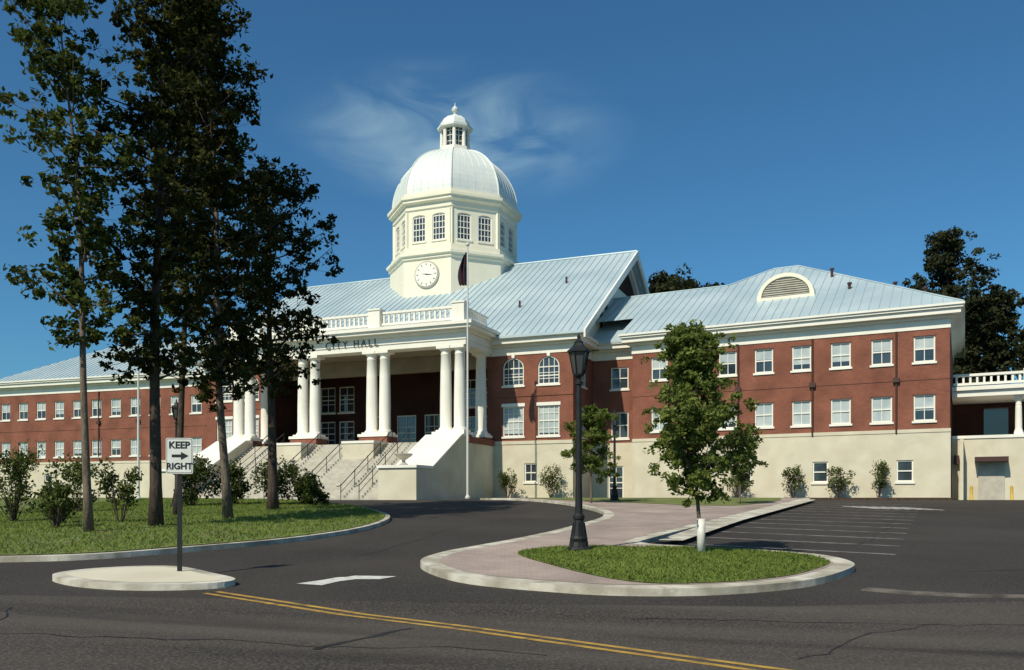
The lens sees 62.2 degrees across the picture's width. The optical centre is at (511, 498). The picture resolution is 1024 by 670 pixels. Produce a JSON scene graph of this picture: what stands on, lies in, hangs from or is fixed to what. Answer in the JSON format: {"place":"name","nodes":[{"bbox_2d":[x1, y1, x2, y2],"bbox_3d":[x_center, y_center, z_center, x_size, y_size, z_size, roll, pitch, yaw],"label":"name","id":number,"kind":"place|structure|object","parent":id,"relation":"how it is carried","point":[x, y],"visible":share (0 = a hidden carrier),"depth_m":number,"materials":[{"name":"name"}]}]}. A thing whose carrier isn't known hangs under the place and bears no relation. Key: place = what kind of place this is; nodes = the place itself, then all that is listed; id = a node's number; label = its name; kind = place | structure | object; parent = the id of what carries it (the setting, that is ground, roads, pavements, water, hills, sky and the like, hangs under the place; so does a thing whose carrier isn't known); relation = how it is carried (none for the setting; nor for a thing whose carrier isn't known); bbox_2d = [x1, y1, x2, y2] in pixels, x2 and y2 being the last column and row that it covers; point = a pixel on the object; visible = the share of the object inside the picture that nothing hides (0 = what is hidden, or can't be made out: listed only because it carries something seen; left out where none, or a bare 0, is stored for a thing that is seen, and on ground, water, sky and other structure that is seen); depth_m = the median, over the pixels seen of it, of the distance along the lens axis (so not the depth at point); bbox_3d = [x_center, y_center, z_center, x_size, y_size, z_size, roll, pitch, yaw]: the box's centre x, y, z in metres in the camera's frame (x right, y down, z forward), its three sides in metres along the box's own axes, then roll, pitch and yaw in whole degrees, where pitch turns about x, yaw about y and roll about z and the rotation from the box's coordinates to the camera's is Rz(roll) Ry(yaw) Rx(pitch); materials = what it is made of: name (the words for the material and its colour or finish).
{"place":"outdoors","nodes":[
{"label":"outdoors","id":0,"kind":"place"},
{"bbox_2d":[0,498,384,554],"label":"lawn","id":1,"kind":"structure","parent":0,"point":[2,502],"depth_m":26.12,"materials":[{"name":"green plant"}]},
{"bbox_2d":[0,449,38,520],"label":"shrub","id":2,"kind":"object","parent":1,"relation":"on","point":[17,494],"visible":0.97,"depth_m":29.76,"materials":[{"name":"green plant"}]},
{"bbox_2d":[0,437,45,512],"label":"shrub","id":3,"kind":"object","parent":1,"relation":"on","point":[31,463],"visible":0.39,"depth_m":35.23,"materials":[{"name":"green plant"}]},
{"bbox_2d":[34,481,74,526],"bbox_3d":[-14.492,0.214,27.015,1.161,1.521,1.101,0,0,0],"label":"shrub","id":4,"kind":"object","parent":1,"relation":"on","point":[55,496],"visible":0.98,"depth_m":26.87,"materials":[{"name":"green plant"}]},
{"bbox_2d":[31,459,82,522],"bbox_3d":[-15.521,-0.230,29.116,1.570,2.256,1.528,0,0,26],"label":"shrub","id":5,"kind":"object","parent":1,"relation":"on","point":[73,505],"visible":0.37,"depth_m":28.98,"materials":[{"name":"green plant"}]},
{"bbox_2d":[55,452,99,511],"bbox_3d":[-18.246,-0.666,36.094,1.679,2.582,1.836,0,0,32],"label":"shrub","id":6,"kind":"object","parent":1,"relation":"on","point":[79,465],"visible":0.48,"depth_m":35.95,"materials":[{"name":"green plant"}]},
{"bbox_2d":[0,0,174,531],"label":"tall tree","id":7,"kind":"object","parent":1,"relation":"on","point":[65,62],"visible":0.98,"depth_m":25.12,"materials":[{"name":"green plant"}]},
{"bbox_2d":[94,456,143,521],"bbox_3d":[-13.692,-0.289,29.483,1.585,2.328,1.380,0,0,0],"label":"shrub","id":8,"kind":"object","parent":1,"relation":"on","point":[125,492],"visible":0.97,"depth_m":29.35,"materials":[{"name":"green plant"}]},
{"bbox_2d":[135,337,140,498],"bbox_3d":[-22.000,-5.332,50.000,0.320,10.800,0.320,0,0,0],"label":"flagpole","id":9,"kind":"object","parent":1,"relation":"on","point":[138,436],"visible":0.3,"depth_m":49.95,"materials":[{"name":"grey metal"}]},
{"bbox_2d":[63,0,254,525],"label":"tall tree","id":10,"kind":"object","parent":1,"relation":"on","point":[162,117],"visible":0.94,"depth_m":27.50,"materials":[{"name":"green plant"}]},
{"bbox_2d":[170,399,182,505],"bbox_3d":[-16.200,-2.206,41.000,0.580,5.230,0.565,0,0,0],"label":"street lamp","id":11,"kind":"object","parent":1,"relation":"on","point":[174,407],"visible":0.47,"depth_m":40.88,"materials":[{"name":"black metal"}]},
{"bbox_2d":[105,0,260,514],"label":"tall tree","id":12,"kind":"object","parent":1,"relation":"on","point":[191,269],"visible":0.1,"depth_m":33.42,"materials":[{"name":"green plant"}]},
{"bbox_2d":[173,454,216,505],"bbox_3d":[-15.480,-0.933,41.447,1.975,2.690,2.926,0,0,-32],"label":"bush","id":13,"kind":"object","parent":1,"relation":"on","point":[192,497],"visible":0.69,"depth_m":41.40,"materials":[{"name":"green plant"}]},
{"bbox_2d":[130,0,288,518],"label":"tall tree","id":14,"kind":"object","parent":1,"relation":"on","point":[221,174],"visible":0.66,"depth_m":31.55,"materials":[{"name":"green plant"}]},
{"bbox_2d":[206,458,251,503],"bbox_3d":[-14.428,-0.873,43.167,2.221,2.497,2.458,0,0,0],"label":"bush","id":15,"kind":"object","parent":1,"relation":"on","point":[238,488],"visible":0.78,"depth_m":42.75,"materials":[{"name":"green plant"}]},
{"bbox_2d":[204,155,344,509],"bbox_3d":[-10.655,-7.401,37.979,6.251,15.941,6.054,0,0,-11],"label":"tall tree","id":16,"kind":"object","parent":1,"relation":"on","point":[274,189],"visible":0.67,"depth_m":37.84,"materials":[{"name":"green plant"}]},
{"bbox_2d":[250,455,301,498],"bbox_3d":[-11.762,-0.927,42.550,2.529,2.601,2.621,0,0,0],"label":"bush","id":17,"kind":"object","parent":1,"relation":"on","point":[282,478],"visible":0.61,"depth_m":42.47,"materials":[{"name":"green plant"}]},
{"bbox_2d":[279,463,324,502],"bbox_3d":[-10.790,-0.775,43.801,2.301,2.198,2.064,0,0,-35],"label":"bush","id":18,"kind":"object","parent":1,"relation":"on","point":[318,486],"visible":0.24,"depth_m":43.64,"materials":[{"name":"green plant"}]},
{"bbox_2d":[293,472,329,504],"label":"bush","id":19,"kind":"object","parent":1,"relation":"on","point":[307,486],"visible":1,"depth_m":41.63,"materials":[{"name":"green plant"}]},
{"bbox_2d":[0,595,1023,669],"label":"road","id":20,"kind":"structure","parent":0,"point":[960,639],"depth_m":10.19,"materials":[{"name":"grey asphalt"}]},
{"bbox_2d":[203,591,791,669],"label":"road centre line","id":21,"kind":"object","parent":20,"relation":"on","point":[719,665],"visible":1,"depth_m":10.16,"materials":[{"name":"yellow paint"}]},
{"bbox_2d":[0,525,1023,658],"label":"sealed cracks","id":22,"kind":"object","parent":20,"relation":"on","point":[385,633],"visible":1,"depth_m":10.09,"materials":[{"name":"black asphalt"}]},
{"bbox_2d":[0,500,1023,606],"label":"driveway","id":23,"kind":"structure","parent":0,"point":[969,546],"depth_m":19.73,"materials":[{"name":"grey asphalt"}]},
{"bbox_2d":[52,566,235,590],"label":"median island","id":24,"kind":"structure","parent":23,"relation":"on","point":[63,578],"depth_m":14.57,"materials":[{"name":"concrete"}]},
{"bbox_2d":[66,567,221,581],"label":"median paving","id":25,"kind":"structure","parent":24,"relation":"on","point":[145,574],"depth_m":15.47,"materials":[{"name":"beige concrete"}]},
{"bbox_2d":[166,438,192,570],"bbox_3d":[-6.300,0.140,16.102,0.500,2.580,0.067,0,0,-5],"label":"traffic sign","id":26,"kind":"object","parent":25,"relation":"on","point":[179,456],"visible":1,"depth_m":16.08,"materials":[{"name":"white metal"}]},
{"bbox_2d":[0,506,389,561],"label":"kerb","id":27,"kind":"structure","parent":23,"relation":"on","point":[121,553],"depth_m":20.72,"materials":[{"name":"concrete"}]},
{"bbox_2d":[296,576,394,584],"bbox_3d":[-3.071,1.497,15.701,1.898,0.051,0.752,0,0,-42],"label":"turn arrow marking","id":28,"kind":"object","parent":23,"relation":"on","point":[326,581],"visible":1,"depth_m":15.69,"materials":[{"name":"white paint"}]},
{"bbox_2d":[458,242,469,497],"bbox_3d":[-3.225,-8.610,57.000,0.830,17.200,0.340,0,0,0],"label":"flagpole","id":29,"kind":"object","parent":23,"relation":"on","point":[463,274],"visible":1,"depth_m":56.95,"materials":[{"name":"grey metal"}]},
{"bbox_2d":[420,498,854,595],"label":"kerb","id":30,"kind":"structure","parent":23,"relation":"on","point":[837,569],"depth_m":14.81,"materials":[{"name":"concrete"}]},
{"bbox_2d":[678,503,936,554],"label":"parking stall markings","id":31,"kind":"object","parent":23,"relation":"on","point":[898,507],"visible":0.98,"depth_m":28.44,"materials":[{"name":"paint"}]},
{"bbox_2d":[861,587,1023,597],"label":"gutter","id":32,"kind":"object","parent":23,"relation":"on","point":[909,592],"visible":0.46,"depth_m":13.80,"materials":[{"name":"concrete"}]},
{"bbox_2d":[970,486,972,499],"bbox_3d":[29.091,-0.335,53.764,0.280,0.970,0.280,0,0,0],"label":"bollard","id":33,"kind":"object","parent":23,"relation":"on","point":[971,492],"visible":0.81,"depth_m":53.68,"materials":[{"name":"yellow metal"}]},
{"bbox_2d":[1010,485,1013,499],"bbox_3d":[31.031,-0.335,52.728,0.280,0.970,0.280,0,0,0],"label":"bollard","id":34,"kind":"object","parent":23,"relation":"on","point":[1011,492],"visible":0.81,"depth_m":52.66,"materials":[{"name":"yellow metal"}]},
{"bbox_2d":[0,0,1023,383],"label":"sky","id":35,"kind":"structure","parent":0,"point":[733,141],"materials":[{"name":"blue"}]},
{"bbox_2d":[440,498,832,584],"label":"brick walkway","id":36,"kind":"structure","parent":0,"point":[627,520],"depth_m":22.45,"materials":[{"name":"pink brick"}]},
{"bbox_2d":[497,468,516,497],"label":"shrub","id":37,"kind":"object","parent":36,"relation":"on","point":[506,480],"visible":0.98,"depth_m":62.67,"materials":[{"name":"green plant"}]},
{"bbox_2d":[538,463,565,497],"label":"shrub","id":38,"kind":"object","parent":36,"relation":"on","point":[552,484],"visible":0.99,"depth_m":61.56,"materials":[{"name":"green plant"}]},
{"bbox_2d":[560,404,621,502],"bbox_3d":[4.210,-2.400,44.987,3.606,5.347,2.514,0,0,30],"label":"young tree","id":39,"kind":"object","parent":36,"relation":"on","point":[593,421],"visible":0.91,"depth_m":44.70,"materials":[{"name":"green plant"}]},
{"bbox_2d":[537,498,780,504],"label":"grass","id":40,"kind":"structure","parent":36,"relation":"on","point":[744,501],"depth_m":47.77,"materials":[{"name":"green plant"}]},
{"bbox_2d":[610,409,619,500],"bbox_3d":[5.800,-2.479,48.000,0.580,5.230,0.565,0,0,0],"label":"street lamp","id":41,"kind":"object","parent":40,"relation":"on","point":[614,495],"visible":0.86,"depth_m":47.93,"materials":[{"name":"black metal"}]},
{"bbox_2d":[720,426,768,503],"bbox_3d":[11.679,-1.742,43.679,2.970,4.141,1.896,0,0,26],"label":"young tree","id":42,"kind":"object","parent":36,"relation":"on","point":[744,472],"visible":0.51,"depth_m":43.41,"materials":[{"name":"green plant"}]},
{"bbox_2d":[518,544,829,583],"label":"grass","id":43,"kind":"structure","parent":0,"point":[687,553],"depth_m":17.05,"materials":[{"name":"green plant"}]},
{"bbox_2d":[566,333,590,551],"bbox_3d":[1.550,-1.300,19.700,0.580,5.080,0.565,0,0,0],"label":"street lamp","id":44,"kind":"object","parent":43,"relation":"on","point":[578,351],"visible":0.98,"depth_m":19.63,"materials":[{"name":"black metal"}]},
{"bbox_2d":[639,319,763,551],"bbox_3d":[4.135,-1.397,19.201,3.004,5.352,2.624,0,0,-24],"label":"young tree","id":45,"kind":"object","parent":43,"relation":"on","point":[693,360],"visible":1,"depth_m":18.91,"materials":[{"name":"green plant"}]},
{"bbox_2d":[659,499,812,539],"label":"pavement","id":46,"kind":"structure","parent":0,"point":[709,526],"depth_m":31.11,"materials":[{"name":"concrete"}]},
{"bbox_3d":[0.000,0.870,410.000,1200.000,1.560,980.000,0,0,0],"label":"ground","id":47,"kind":"structure","parent":0,"visible":0},
{"bbox_2d":[0,105,1023,499],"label":"city hall","id":48,"kind":"structure","parent":47,"relation":"on","point":[846,373],"depth_m":63.58,"materials":[{"name":"red brick"}]},
{"bbox_2d":[0,393,201,488],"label":"left wing windows","id":49,"kind":"structure","parent":48,"relation":"in","point":[196,408],"depth_m":86.82,"materials":[{"name":"white glass"}]},
{"bbox_2d":[215,351,560,483],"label":"main windows","id":50,"kind":"structure","parent":48,"relation":"in","point":[548,366],"depth_m":64.66,"materials":[{"name":"white glass"}]},
{"bbox_2d":[581,369,587,439],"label":"side windows","id":51,"kind":"structure","parent":48,"relation":"in","point":[582,378],"depth_m":65.32,"materials":[{"name":"white glass"}]},
{"bbox_2d":[650,332,936,484],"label":"right wing windows","id":52,"kind":"structure","parent":48,"relation":"in","point":[924,345],"depth_m":57.06,"materials":[{"name":"white glass"}]},
{"bbox_2d":[646,262,699,293],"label":"background tree","id":53,"kind":"object","parent":47,"relation":"on","point":[661,282],"visible":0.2,"depth_m":94.65,"materials":[{"name":"green plant"}]},
{"bbox_2d":[696,281,724,287],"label":"background tree","id":54,"kind":"object","parent":47,"relation":"on","point":[710,285],"visible":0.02,"depth_m":96.92,"materials":[{"name":"green plant"}]},
{"bbox_2d":[810,498,953,499],"bbox_3d":[18.083,0.085,57.772,21.198,0.300,2.700,0,0,28],"label":"planting bed","id":55,"kind":"object","parent":47,"relation":"on","point":[882,498],"visible":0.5,"depth_m":54.18,"materials":[{"name":"brown soil"}]},
{"bbox_2d":[721,474,749,497],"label":"shrub","id":56,"kind":"object","parent":55,"relation":"on","point":[734,480],"visible":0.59,"depth_m":58.96,"materials":[{"name":"green plant"}]},
{"bbox_2d":[781,465,807,497],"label":"shrub","id":57,"kind":"object","parent":55,"relation":"on","point":[794,475],"visible":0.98,"depth_m":57.17,"materials":[{"name":"green plant"}]},
{"bbox_2d":[825,466,855,497],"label":"shrub","id":58,"kind":"object","parent":55,"relation":"on","point":[838,472],"visible":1,"depth_m":55.87,"materials":[{"name":"green plant"}]},
{"bbox_2d":[869,459,890,497],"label":"shrub","id":59,"kind":"object","parent":55,"relation":"on","point":[882,470],"visible":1,"depth_m":54.58,"materials":[{"name":"green plant"}]},
{"bbox_2d":[902,225,1010,379],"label":"tree","id":60,"kind":"object","parent":47,"relation":"on","point":[943,253],"visible":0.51,"depth_m":82.40,"materials":[{"name":"green plant"}]},
{"bbox_2d":[953,284,1023,386],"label":"background tree","id":61,"kind":"object","parent":47,"relation":"on","point":[1003,305],"visible":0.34,"depth_m":82.19,"materials":[{"name":"green plant"}]},
{"bbox_2d":[1001,324,1023,379],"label":"background tree","id":62,"kind":"object","parent":47,"relation":"on","point":[1018,353],"visible":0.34,"depth_m":80.76,"materials":[{"name":"green plant"}]}
]}

